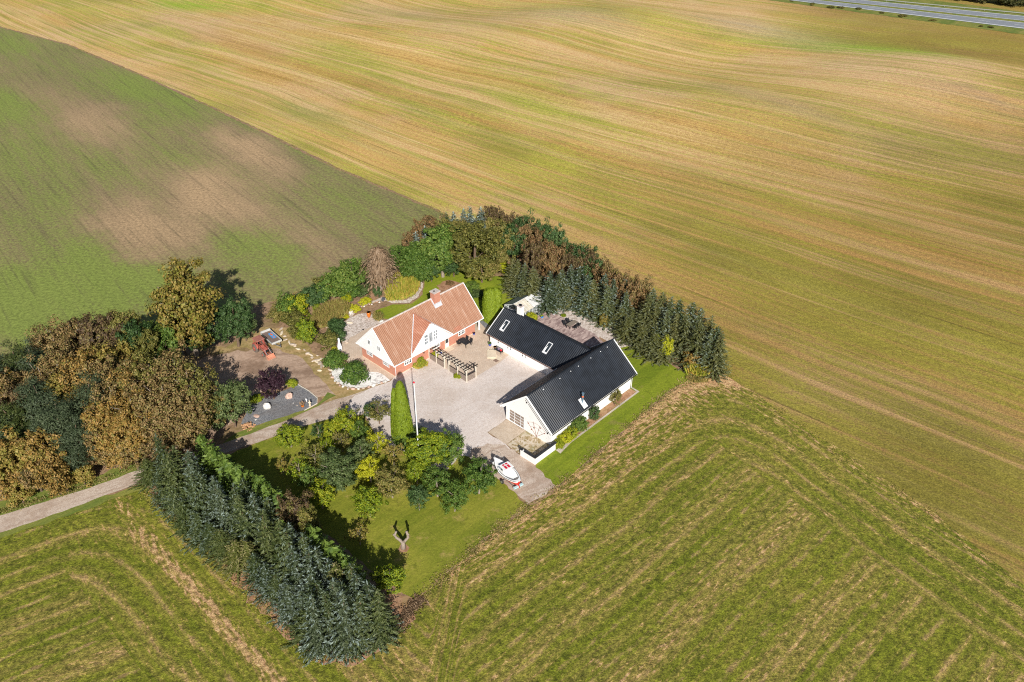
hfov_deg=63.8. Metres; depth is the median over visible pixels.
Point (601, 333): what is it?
gravel strip
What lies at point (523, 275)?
spruce tree
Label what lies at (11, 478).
woodland tree
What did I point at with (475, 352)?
courtyard patio
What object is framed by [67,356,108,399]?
woodland tree
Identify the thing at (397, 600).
needle litter
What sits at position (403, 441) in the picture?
juniper bush
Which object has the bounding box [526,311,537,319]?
round bush
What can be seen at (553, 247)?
belt tree
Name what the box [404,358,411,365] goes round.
window
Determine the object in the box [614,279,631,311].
spruce tree
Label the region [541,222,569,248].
belt tree
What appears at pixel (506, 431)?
concrete pad
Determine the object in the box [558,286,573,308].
spruce tree
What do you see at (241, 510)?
spruce tree
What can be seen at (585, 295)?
spruce tree
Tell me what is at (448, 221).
broadleaf tree
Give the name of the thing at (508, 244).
belt tree
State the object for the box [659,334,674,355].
garden shrub
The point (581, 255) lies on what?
belt tree
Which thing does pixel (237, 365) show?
dirt yard
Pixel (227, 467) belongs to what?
cypress tree
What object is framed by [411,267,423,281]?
broadleaf tree
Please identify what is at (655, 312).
spruce tree
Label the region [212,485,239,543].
spruce tree
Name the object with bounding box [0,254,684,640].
garden soil
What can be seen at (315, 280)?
hedge shrub
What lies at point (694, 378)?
dry straw
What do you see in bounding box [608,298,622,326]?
spruce tree
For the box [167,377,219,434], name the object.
woodland tree
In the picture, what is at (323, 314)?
reed bed
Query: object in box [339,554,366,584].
cypress tree
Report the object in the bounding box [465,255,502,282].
broadleaf tree
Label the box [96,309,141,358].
woodland tree
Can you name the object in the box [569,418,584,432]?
garden shrub
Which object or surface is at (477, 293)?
garden shrub
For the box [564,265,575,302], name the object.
spruce tree
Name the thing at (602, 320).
garden shrub
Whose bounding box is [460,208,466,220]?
spruce tree
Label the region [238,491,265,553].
spruce tree
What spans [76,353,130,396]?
woodland tree
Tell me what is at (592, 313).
spruce tree
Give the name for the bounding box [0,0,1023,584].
ground
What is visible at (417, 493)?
orchard tree
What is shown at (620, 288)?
belt tree
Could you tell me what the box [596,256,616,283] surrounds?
belt tree
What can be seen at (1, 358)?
woodland pine
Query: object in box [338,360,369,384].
round bush
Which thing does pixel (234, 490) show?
spruce tree
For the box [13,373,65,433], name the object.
woodland pine
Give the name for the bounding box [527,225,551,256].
belt tree
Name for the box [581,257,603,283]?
belt tree
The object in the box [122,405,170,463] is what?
woodland tree
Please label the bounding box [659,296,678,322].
spruce tree
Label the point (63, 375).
woodland tree
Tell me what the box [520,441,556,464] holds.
garden wall
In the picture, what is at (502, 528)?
rough grass
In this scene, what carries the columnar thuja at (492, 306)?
on the back lawn at (392, 310)
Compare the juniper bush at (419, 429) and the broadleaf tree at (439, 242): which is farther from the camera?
the broadleaf tree at (439, 242)
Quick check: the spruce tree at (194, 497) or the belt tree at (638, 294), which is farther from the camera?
the belt tree at (638, 294)
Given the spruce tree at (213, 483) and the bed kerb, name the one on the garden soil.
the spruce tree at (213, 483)
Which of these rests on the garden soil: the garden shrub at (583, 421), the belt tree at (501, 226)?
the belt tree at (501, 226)
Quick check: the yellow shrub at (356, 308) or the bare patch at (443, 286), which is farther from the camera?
the bare patch at (443, 286)
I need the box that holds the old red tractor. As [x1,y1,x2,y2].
[252,335,275,360]
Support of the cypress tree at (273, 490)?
on the garden soil
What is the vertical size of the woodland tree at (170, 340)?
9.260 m
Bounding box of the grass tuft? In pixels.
[370,309,384,320]
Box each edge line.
[794,0,1020,27]
[820,0,1020,22]
[835,0,1023,20]
[865,0,1017,15]
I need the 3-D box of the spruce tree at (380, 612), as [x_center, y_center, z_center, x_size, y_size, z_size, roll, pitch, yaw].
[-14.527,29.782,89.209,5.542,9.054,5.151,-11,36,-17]
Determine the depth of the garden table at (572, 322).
145.23 m
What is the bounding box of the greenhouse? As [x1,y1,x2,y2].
[504,293,543,314]
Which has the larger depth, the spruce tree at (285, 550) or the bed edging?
the bed edging
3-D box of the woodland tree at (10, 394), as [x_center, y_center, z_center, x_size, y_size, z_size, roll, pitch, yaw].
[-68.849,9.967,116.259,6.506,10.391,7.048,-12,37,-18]
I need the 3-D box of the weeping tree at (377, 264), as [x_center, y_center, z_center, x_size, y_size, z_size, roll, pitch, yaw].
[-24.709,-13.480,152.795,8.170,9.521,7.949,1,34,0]
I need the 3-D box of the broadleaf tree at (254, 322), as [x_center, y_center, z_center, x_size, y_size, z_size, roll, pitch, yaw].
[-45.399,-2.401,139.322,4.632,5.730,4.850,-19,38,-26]
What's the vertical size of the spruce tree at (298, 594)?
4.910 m
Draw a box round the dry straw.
[685,375,709,382]
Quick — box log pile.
[241,421,255,430]
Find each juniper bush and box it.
[389,429,418,449]
[409,424,427,439]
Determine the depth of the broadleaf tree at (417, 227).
164.20 m
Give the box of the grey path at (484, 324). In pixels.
[480,321,487,327]
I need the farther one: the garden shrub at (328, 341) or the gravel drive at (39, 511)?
the garden shrub at (328, 341)
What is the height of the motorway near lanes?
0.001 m
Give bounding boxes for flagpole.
[413,381,418,445]
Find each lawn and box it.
[231,415,525,597]
[375,266,512,325]
[536,346,688,486]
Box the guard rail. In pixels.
[886,0,1021,12]
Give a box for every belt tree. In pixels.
[476,205,497,219]
[481,209,500,243]
[488,218,508,244]
[490,205,508,217]
[490,209,518,225]
[493,221,521,262]
[495,213,525,254]
[500,224,530,256]
[506,216,526,259]
[514,217,535,263]
[516,208,536,226]
[521,239,546,273]
[525,218,547,253]
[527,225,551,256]
[530,239,550,274]
[534,216,558,243]
[540,241,569,277]
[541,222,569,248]
[542,247,571,278]
[554,245,581,282]
[564,242,585,263]
[571,243,593,281]
[572,247,594,283]
[576,246,598,269]
[579,251,598,277]
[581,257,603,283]
[584,258,610,286]
[594,268,620,300]
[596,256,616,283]
[610,268,631,291]
[612,269,632,300]
[620,274,645,310]
[626,274,654,311]
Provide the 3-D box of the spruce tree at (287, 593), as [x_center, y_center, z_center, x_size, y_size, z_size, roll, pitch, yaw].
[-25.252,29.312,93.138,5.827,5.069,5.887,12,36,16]
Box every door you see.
[509,409,523,427]
[543,365,546,374]
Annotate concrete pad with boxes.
[489,419,524,443]
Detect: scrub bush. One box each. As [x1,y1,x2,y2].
[995,0,1014,4]
[1002,0,1023,5]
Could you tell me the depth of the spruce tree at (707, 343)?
132.19 m
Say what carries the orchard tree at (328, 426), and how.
on the orchard lawn at (437, 538)
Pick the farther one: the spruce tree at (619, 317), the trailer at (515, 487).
the spruce tree at (619, 317)
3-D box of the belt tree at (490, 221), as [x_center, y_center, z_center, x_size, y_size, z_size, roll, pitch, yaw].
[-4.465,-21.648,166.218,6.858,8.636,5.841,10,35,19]
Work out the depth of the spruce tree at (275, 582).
94.72 m
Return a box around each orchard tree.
[272,423,304,448]
[274,457,291,474]
[279,456,311,482]
[293,466,319,487]
[299,442,330,467]
[309,477,335,508]
[310,423,324,439]
[316,445,360,492]
[318,437,334,452]
[322,420,341,443]
[330,405,362,437]
[332,430,350,451]
[344,522,369,544]
[345,437,374,464]
[349,419,369,440]
[350,484,388,519]
[355,454,383,482]
[366,430,390,453]
[368,563,408,594]
[373,462,410,497]
[380,443,404,463]
[402,427,454,469]
[404,459,425,483]
[405,484,431,510]
[420,465,451,496]
[431,427,465,465]
[439,477,468,514]
[460,455,497,494]
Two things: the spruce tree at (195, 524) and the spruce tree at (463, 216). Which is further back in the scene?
the spruce tree at (463, 216)
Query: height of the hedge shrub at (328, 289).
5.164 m
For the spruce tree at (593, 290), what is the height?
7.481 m
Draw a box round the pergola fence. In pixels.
[428,346,477,381]
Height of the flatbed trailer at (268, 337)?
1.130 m
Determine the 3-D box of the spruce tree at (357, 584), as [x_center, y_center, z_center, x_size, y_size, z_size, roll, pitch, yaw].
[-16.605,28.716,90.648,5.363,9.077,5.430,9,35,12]
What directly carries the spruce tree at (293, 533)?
on the garden soil
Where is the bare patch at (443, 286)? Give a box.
[436,280,466,292]
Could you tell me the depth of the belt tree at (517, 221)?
161.89 m
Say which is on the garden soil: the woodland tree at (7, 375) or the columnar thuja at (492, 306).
the woodland tree at (7, 375)
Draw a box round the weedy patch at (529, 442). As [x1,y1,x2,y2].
[507,431,548,454]
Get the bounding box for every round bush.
[250,393,261,403]
[285,379,297,387]
[321,348,348,370]
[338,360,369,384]
[362,403,376,418]
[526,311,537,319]
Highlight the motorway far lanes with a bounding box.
[833,0,1023,20]
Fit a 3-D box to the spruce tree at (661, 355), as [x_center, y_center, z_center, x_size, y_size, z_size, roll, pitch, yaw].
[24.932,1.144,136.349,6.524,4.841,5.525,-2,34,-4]
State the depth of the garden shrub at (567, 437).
118.79 m
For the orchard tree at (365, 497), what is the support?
on the orchard lawn at (437, 538)
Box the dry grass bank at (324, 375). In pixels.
[198,327,380,402]
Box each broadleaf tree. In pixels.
[144,256,225,356]
[171,316,199,354]
[186,320,220,353]
[208,378,253,431]
[211,295,255,346]
[212,393,236,425]
[232,314,257,340]
[255,366,286,399]
[273,488,313,528]
[284,514,315,536]
[285,501,323,533]
[388,244,407,268]
[393,240,432,277]
[396,253,414,274]
[401,231,414,245]
[409,217,423,240]
[411,254,436,282]
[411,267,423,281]
[416,220,470,277]
[418,212,444,238]
[419,259,440,281]
[420,225,436,259]
[434,218,454,249]
[441,254,462,276]
[448,219,501,278]
[452,218,473,256]
[456,220,486,261]
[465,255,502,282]
[480,243,509,272]
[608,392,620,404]
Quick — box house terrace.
[342,325,394,379]
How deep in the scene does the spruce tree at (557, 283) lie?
148.72 m
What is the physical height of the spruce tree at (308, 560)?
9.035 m
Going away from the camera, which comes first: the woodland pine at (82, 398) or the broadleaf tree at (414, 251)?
the woodland pine at (82, 398)
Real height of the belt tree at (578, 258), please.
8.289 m
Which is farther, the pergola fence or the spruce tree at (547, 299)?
the spruce tree at (547, 299)
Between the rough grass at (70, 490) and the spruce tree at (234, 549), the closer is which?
the spruce tree at (234, 549)
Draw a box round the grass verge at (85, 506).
[0,485,147,537]
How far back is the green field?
187.79 m
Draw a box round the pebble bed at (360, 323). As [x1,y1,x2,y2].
[342,313,383,342]
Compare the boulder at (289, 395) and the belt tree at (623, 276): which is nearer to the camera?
the boulder at (289, 395)
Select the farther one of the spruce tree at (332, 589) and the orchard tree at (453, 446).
the orchard tree at (453, 446)
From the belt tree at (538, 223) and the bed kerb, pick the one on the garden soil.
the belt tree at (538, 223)
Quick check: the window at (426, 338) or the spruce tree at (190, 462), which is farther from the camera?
the window at (426, 338)
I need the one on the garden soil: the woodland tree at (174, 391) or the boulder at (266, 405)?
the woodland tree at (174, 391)
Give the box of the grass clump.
[683,361,713,376]
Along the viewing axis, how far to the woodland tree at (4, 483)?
105.88 m
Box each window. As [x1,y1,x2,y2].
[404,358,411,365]
[424,333,428,345]
[428,331,432,342]
[433,328,437,340]
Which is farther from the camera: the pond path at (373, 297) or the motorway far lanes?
the motorway far lanes
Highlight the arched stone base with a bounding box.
[487,348,495,357]
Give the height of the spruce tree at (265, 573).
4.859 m
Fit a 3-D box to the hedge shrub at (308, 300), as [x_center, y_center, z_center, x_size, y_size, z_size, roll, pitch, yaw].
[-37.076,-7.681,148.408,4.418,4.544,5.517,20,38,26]
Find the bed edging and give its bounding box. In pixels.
[556,387,638,452]
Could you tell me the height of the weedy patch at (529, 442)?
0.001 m
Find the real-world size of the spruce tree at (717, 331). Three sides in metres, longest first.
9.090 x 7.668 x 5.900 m
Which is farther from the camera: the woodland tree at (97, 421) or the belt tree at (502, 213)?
the belt tree at (502, 213)
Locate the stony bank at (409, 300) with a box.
[349,282,422,316]
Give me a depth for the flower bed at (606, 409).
126.85 m
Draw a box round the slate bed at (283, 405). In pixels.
[241,385,316,425]
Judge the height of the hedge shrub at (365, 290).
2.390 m
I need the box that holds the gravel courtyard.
[347,355,545,469]
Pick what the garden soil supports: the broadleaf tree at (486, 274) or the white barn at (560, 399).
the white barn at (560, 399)
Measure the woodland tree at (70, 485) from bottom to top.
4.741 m
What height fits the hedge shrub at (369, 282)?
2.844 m
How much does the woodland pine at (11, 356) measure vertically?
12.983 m
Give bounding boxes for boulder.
[263,403,270,408]
[285,392,292,398]
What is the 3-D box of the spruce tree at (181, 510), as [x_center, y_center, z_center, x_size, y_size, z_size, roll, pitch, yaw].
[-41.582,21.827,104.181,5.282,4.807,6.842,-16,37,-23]
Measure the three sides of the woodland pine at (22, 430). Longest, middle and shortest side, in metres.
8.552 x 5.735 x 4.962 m
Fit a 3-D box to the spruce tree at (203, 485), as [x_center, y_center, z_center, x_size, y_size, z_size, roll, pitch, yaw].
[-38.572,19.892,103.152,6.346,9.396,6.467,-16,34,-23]
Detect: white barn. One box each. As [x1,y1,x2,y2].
[486,304,591,374]
[500,338,636,444]
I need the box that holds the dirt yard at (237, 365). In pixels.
[191,348,334,439]
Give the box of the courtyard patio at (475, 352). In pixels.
[438,323,508,375]
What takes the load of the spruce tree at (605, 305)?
on the garden soil
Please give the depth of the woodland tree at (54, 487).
106.68 m
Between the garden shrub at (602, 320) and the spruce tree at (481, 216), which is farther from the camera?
the spruce tree at (481, 216)
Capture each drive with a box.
[0,390,365,531]
[469,443,555,503]
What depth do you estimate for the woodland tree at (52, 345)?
122.64 m
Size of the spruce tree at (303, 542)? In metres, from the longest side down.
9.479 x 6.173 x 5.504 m
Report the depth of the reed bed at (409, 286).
153.89 m
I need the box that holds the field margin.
[0,26,439,211]
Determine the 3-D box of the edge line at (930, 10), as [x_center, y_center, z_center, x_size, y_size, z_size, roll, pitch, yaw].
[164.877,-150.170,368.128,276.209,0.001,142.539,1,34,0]
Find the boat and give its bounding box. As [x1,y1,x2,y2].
[492,455,520,487]
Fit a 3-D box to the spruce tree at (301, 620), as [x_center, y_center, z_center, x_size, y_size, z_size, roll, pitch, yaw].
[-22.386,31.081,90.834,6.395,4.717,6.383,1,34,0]
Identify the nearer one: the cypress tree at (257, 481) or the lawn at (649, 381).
the cypress tree at (257, 481)
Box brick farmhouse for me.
[355,282,483,376]
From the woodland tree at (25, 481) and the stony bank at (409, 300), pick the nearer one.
the woodland tree at (25, 481)
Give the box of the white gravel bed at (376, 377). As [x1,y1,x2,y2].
[332,367,389,387]
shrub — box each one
[264,303,282,322]
[272,290,297,318]
[281,306,303,332]
[284,293,308,315]
[287,321,309,340]
[294,287,322,308]
[295,316,318,344]
[306,283,329,303]
[310,274,334,293]
[315,274,341,302]
[315,328,337,350]
[326,327,346,341]
[327,317,345,330]
[339,282,362,301]
[340,293,352,301]
[349,304,361,312]
[352,284,370,296]
[356,398,390,423]
[358,296,371,306]
[366,277,376,287]
[372,286,381,296]
[412,359,428,368]
[417,356,424,362]
[446,280,454,285]
[464,280,481,288]
[469,289,483,298]
[498,262,510,273]
[554,436,564,449]
[557,430,574,443]
[565,426,578,439]
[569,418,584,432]
[575,416,589,431]
[588,405,599,420]
[599,313,608,326]
[612,389,621,399]
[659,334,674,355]
[680,344,700,365]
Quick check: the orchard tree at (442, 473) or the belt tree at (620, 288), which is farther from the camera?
the belt tree at (620, 288)
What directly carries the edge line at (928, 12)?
on the motorway near lanes
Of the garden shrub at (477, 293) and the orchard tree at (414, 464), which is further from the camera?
the garden shrub at (477, 293)
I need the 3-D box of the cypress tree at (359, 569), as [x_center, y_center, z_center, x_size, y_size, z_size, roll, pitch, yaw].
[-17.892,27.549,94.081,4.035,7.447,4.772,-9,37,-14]
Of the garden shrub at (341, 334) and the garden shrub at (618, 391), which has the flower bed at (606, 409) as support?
the garden shrub at (618, 391)
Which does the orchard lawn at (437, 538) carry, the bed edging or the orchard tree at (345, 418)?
the orchard tree at (345, 418)
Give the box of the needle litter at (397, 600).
[149,489,417,666]
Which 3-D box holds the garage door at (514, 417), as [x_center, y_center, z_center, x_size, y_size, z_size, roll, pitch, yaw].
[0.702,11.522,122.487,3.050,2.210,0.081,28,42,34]
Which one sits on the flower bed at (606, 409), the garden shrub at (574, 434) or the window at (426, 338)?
the garden shrub at (574, 434)
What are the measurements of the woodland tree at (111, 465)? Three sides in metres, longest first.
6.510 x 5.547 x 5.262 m
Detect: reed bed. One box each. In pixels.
[307,298,350,329]
[384,270,420,300]
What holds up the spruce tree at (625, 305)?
on the garden soil
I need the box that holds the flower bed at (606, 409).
[577,389,635,433]
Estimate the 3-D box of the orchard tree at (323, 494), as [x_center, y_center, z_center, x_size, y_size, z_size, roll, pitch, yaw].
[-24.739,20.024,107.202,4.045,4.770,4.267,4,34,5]
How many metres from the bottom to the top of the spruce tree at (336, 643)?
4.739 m
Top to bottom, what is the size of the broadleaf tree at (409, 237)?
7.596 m
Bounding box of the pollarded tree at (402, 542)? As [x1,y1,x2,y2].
[393,530,408,549]
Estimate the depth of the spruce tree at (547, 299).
147.53 m
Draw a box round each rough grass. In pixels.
[0,465,140,512]
[4,27,440,211]
[138,489,358,668]
[272,253,399,301]
[413,501,537,599]
[526,377,700,508]
[709,374,990,559]
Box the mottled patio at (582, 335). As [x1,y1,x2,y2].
[537,311,602,346]
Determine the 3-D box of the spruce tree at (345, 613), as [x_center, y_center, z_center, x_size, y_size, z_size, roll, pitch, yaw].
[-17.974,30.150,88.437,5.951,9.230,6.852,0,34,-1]
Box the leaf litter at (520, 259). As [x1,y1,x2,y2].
[508,254,718,367]
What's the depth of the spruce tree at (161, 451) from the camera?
107.33 m
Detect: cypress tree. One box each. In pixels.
[192,433,218,472]
[198,445,219,483]
[205,446,232,489]
[214,452,235,496]
[220,460,234,506]
[229,463,244,503]
[238,468,255,499]
[249,474,272,504]
[257,481,278,511]
[265,487,284,525]
[270,491,289,524]
[302,523,328,548]
[308,532,327,553]
[316,538,337,560]
[322,543,345,562]
[331,550,349,565]
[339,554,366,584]
[343,557,372,586]
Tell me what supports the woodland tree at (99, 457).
on the garden soil
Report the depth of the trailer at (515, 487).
112.00 m
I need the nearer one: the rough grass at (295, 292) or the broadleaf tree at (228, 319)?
the broadleaf tree at (228, 319)
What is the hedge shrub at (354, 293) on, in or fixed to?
on the garden soil
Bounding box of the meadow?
[0,373,1023,681]
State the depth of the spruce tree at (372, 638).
89.94 m
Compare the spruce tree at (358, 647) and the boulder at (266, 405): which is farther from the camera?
the boulder at (266, 405)
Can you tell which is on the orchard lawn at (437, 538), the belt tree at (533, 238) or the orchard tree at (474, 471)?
the orchard tree at (474, 471)
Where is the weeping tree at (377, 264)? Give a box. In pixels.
[359,244,400,292]
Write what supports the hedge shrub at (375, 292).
on the garden soil
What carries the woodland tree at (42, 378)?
on the garden soil
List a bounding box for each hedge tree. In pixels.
[322,265,358,295]
[331,256,370,286]
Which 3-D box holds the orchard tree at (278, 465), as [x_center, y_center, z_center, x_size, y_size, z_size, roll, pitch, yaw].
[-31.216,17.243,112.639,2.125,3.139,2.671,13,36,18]
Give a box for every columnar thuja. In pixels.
[390,381,413,444]
[481,287,502,322]
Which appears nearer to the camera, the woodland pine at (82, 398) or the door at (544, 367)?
the woodland pine at (82, 398)
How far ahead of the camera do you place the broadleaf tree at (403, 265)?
156.37 m
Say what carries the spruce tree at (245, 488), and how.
on the garden soil
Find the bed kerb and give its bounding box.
[266,384,317,410]
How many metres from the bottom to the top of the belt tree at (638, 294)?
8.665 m
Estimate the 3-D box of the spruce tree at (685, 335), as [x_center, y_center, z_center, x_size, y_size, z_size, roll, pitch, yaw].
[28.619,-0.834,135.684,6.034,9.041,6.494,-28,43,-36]
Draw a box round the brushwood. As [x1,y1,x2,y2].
[394,593,428,634]
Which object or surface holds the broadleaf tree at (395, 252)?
on the garden soil
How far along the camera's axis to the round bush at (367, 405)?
123.08 m
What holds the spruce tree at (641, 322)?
on the garden soil
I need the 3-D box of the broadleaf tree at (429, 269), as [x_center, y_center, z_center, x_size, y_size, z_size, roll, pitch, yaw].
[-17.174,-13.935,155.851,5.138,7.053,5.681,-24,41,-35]
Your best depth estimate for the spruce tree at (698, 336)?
132.99 m
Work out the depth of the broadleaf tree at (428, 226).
161.47 m
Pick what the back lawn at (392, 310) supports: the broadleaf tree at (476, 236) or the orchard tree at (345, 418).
the broadleaf tree at (476, 236)
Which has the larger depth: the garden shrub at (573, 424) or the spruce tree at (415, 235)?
the spruce tree at (415, 235)
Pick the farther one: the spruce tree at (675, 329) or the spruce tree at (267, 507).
the spruce tree at (675, 329)
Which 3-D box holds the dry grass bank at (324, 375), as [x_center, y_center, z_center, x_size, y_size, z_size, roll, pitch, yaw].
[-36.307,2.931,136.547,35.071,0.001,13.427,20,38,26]
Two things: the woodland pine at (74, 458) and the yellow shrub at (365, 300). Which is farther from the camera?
the yellow shrub at (365, 300)
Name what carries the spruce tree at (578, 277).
on the garden soil
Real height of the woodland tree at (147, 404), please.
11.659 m
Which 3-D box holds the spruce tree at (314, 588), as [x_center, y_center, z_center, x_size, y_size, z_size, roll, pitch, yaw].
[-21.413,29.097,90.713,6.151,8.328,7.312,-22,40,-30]
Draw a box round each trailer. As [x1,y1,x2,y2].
[260,328,281,346]
[490,460,522,489]
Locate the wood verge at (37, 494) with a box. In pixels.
[0,460,142,514]
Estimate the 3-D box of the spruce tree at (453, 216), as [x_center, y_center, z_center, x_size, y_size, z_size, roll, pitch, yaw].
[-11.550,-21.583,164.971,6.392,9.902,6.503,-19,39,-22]
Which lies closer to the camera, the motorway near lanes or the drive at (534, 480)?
the drive at (534, 480)
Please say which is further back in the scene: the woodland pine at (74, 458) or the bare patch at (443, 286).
the bare patch at (443, 286)
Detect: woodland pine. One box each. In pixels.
[0,339,43,381]
[0,351,20,380]
[0,397,34,442]
[0,407,19,442]
[10,415,44,439]
[11,336,49,380]
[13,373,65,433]
[26,406,64,446]
[32,391,82,446]
[54,413,98,460]
[55,435,91,472]
[66,370,110,434]
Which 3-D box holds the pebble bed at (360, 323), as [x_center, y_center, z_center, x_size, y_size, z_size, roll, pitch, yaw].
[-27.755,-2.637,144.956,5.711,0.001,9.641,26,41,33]
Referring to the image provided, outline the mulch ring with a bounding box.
[398,544,408,552]
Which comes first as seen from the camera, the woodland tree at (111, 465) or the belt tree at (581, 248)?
the woodland tree at (111, 465)
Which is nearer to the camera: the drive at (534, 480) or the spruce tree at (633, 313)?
the drive at (534, 480)
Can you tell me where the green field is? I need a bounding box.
[0,28,449,356]
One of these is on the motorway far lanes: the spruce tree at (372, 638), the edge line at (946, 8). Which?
the edge line at (946, 8)
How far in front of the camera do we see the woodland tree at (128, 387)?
113.84 m
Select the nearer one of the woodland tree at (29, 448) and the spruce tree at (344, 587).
the spruce tree at (344, 587)
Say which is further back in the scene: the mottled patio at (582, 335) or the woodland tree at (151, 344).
the mottled patio at (582, 335)
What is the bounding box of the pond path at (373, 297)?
[366,290,378,303]
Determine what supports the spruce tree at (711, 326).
on the garden soil
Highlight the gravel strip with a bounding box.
[552,309,632,347]
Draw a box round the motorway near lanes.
[793,0,1023,28]
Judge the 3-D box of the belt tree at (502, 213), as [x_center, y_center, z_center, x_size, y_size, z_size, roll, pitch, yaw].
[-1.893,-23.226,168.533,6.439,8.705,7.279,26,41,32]
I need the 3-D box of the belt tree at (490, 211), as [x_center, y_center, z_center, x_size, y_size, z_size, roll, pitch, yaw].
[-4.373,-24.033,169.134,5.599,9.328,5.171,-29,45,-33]
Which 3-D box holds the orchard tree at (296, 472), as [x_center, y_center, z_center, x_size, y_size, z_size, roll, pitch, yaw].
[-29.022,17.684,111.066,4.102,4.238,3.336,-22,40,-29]
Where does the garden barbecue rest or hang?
on the garden soil
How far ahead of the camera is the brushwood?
94.96 m
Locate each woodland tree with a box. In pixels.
[0,366,34,415]
[0,370,11,407]
[0,379,31,410]
[0,424,13,484]
[0,429,49,475]
[0,430,32,491]
[0,467,20,500]
[0,481,36,507]
[2,456,31,488]
[14,426,79,480]
[14,457,50,491]
[20,352,62,397]
[22,314,79,374]
[23,436,66,483]
[25,324,53,360]
[29,370,79,419]
[30,338,79,381]
[31,447,73,498]
[47,317,96,357]
[48,465,75,491]
[51,348,104,409]
[54,311,117,355]
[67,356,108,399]
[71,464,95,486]
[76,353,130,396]
[77,420,114,467]
[77,444,96,471]
[78,341,131,367]
[80,370,131,415]
[80,398,129,451]
[82,399,98,417]
[94,309,128,352]
[94,436,127,469]
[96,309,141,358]
[99,354,143,408]
[101,375,155,439]
[101,409,150,465]
[106,337,142,365]
[109,440,150,469]
[114,356,152,391]
[115,318,160,360]
[115,357,171,412]
[116,387,185,445]
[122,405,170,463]
[128,327,163,367]
[130,366,195,447]
[132,351,177,390]
[138,338,213,405]
[141,411,192,455]
[143,382,200,450]
[144,320,170,350]
[145,325,185,366]
[163,357,221,422]
[163,410,212,452]
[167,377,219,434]
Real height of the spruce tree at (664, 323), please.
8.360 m
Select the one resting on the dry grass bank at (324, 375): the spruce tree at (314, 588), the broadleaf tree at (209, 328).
the broadleaf tree at (209, 328)
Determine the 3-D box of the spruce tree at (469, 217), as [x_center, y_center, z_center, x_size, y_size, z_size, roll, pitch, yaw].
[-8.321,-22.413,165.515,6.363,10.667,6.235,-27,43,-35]
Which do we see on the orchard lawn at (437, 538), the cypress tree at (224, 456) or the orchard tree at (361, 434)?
the orchard tree at (361, 434)
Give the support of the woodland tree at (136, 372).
on the garden soil
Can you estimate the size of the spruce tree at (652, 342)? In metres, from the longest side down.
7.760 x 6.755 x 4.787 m
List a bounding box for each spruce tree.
[127,458,158,493]
[147,473,169,511]
[150,452,192,519]
[151,434,170,486]
[156,486,184,522]
[163,445,203,500]
[167,499,194,540]
[178,511,215,554]
[179,449,212,502]
[179,470,214,536]
[188,472,215,536]
[193,521,220,559]
[198,528,236,571]
[201,474,235,527]
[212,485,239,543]
[214,537,245,584]
[221,483,249,540]
[229,495,260,549]
[234,540,264,576]
[236,477,258,508]
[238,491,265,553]
[240,552,265,597]
[248,562,281,605]
[252,509,278,571]
[257,497,285,552]
[258,571,283,614]
[260,519,296,591]
[266,581,299,631]
[268,527,303,597]
[278,587,308,632]
[279,544,307,610]
[279,607,332,658]
[285,522,306,574]
[289,579,327,642]
[290,533,314,578]
[294,544,319,603]
[295,593,336,667]
[295,615,332,660]
[296,564,325,613]
[304,546,333,591]
[318,588,341,657]
[319,557,339,589]
[320,577,349,613]
[322,615,355,666]
[323,588,370,664]
[324,561,347,595]
[334,582,354,648]
[335,590,383,657]
[336,619,377,661]
[340,563,365,596]
[349,574,374,605]
[354,609,398,659]
[360,588,406,655]
[361,580,401,653]
[412,231,419,246]
[449,212,456,225]
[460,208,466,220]
[463,206,473,251]
[476,207,486,222]
[498,258,519,295]
[503,259,527,298]
[511,264,529,299]
[516,266,540,301]
[525,269,542,294]
[530,271,562,316]
[538,276,546,295]
[547,273,569,313]
[552,269,574,312]
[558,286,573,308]
[560,266,587,308]
[560,286,581,312]
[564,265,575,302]
[568,274,598,319]
[575,279,601,315]
[585,285,618,330]
[585,299,614,326]
[594,274,608,301]
[604,306,629,334]
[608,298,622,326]
[609,279,617,306]
[609,292,631,330]
[609,315,634,345]
[613,309,639,337]
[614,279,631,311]
[617,323,657,357]
[631,331,670,365]
[632,293,657,330]
[632,315,651,333]
[639,289,658,312]
[641,335,681,365]
[642,302,663,336]
[645,321,661,338]
[651,292,669,317]
[652,309,673,355]
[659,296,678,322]
[660,313,684,361]
[668,314,694,362]
[672,299,688,326]
[674,320,709,375]
[681,302,699,326]
[687,328,716,374]
[689,307,707,330]
[697,326,727,374]
[700,332,732,382]
[701,315,725,360]
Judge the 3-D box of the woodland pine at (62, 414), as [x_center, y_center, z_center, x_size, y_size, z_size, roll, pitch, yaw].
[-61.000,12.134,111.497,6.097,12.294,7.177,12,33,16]
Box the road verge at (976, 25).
[771,0,1023,33]
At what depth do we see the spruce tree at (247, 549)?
97.89 m
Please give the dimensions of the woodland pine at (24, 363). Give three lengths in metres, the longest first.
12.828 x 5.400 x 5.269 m
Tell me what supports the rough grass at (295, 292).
on the garden soil
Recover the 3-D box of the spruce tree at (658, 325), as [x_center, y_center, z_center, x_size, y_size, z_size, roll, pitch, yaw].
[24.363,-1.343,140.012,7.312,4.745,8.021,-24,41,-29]
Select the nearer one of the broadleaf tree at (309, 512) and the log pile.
the broadleaf tree at (309, 512)
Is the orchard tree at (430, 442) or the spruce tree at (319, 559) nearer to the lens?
the spruce tree at (319, 559)
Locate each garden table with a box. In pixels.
[457,337,471,344]
[566,320,577,327]
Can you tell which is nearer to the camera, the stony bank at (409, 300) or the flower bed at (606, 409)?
the flower bed at (606, 409)
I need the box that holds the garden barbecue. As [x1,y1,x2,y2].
[337,338,341,351]
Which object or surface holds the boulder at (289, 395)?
on the slate bed at (283, 405)

